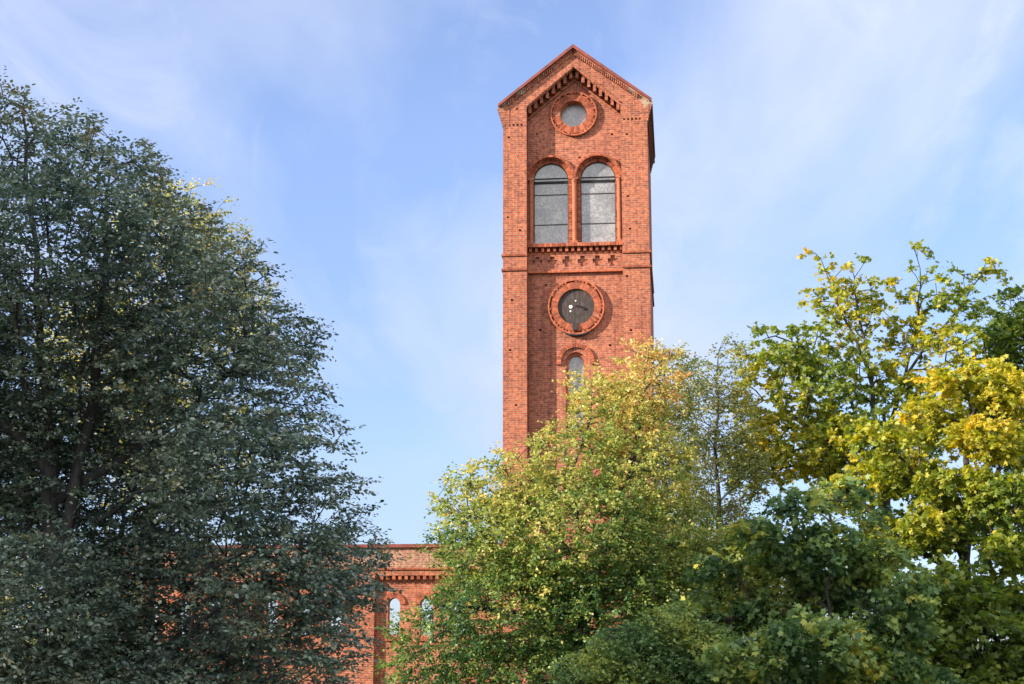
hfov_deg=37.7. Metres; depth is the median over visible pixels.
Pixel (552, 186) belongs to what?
arched window
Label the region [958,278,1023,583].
maple tree
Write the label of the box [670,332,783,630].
slender tree
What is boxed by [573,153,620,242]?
arched window
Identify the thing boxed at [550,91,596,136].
round window
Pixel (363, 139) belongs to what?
sky
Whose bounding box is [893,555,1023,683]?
leafy tree
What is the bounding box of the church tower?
[497,44,655,683]
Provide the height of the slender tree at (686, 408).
14.068 m
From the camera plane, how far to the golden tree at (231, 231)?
48.92 m
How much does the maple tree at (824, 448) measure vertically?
18.189 m
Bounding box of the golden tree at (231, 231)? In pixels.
[1,177,278,660]
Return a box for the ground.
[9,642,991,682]
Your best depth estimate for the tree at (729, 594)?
41.79 m
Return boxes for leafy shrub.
[540,562,755,683]
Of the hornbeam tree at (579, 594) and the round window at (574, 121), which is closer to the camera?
the hornbeam tree at (579, 594)
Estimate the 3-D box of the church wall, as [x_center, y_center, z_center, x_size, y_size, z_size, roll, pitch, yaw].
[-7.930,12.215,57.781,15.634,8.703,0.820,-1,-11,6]
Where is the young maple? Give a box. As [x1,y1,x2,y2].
[666,469,971,683]
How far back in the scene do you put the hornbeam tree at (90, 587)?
24.94 m
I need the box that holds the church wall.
[119,543,502,683]
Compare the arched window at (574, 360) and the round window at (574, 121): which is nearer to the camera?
the arched window at (574, 360)
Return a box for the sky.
[0,0,1023,641]
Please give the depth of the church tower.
58.19 m
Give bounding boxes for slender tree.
[611,342,718,626]
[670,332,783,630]
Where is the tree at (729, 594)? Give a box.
[621,513,815,644]
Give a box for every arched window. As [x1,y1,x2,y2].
[528,155,573,243]
[556,343,594,429]
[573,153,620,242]
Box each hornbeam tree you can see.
[0,65,409,683]
[367,333,726,683]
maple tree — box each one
[718,239,1012,613]
[817,352,1023,683]
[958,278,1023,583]
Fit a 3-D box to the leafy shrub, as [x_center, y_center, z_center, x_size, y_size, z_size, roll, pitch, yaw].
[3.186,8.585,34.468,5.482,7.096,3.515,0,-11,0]
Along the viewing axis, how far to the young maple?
33.84 m

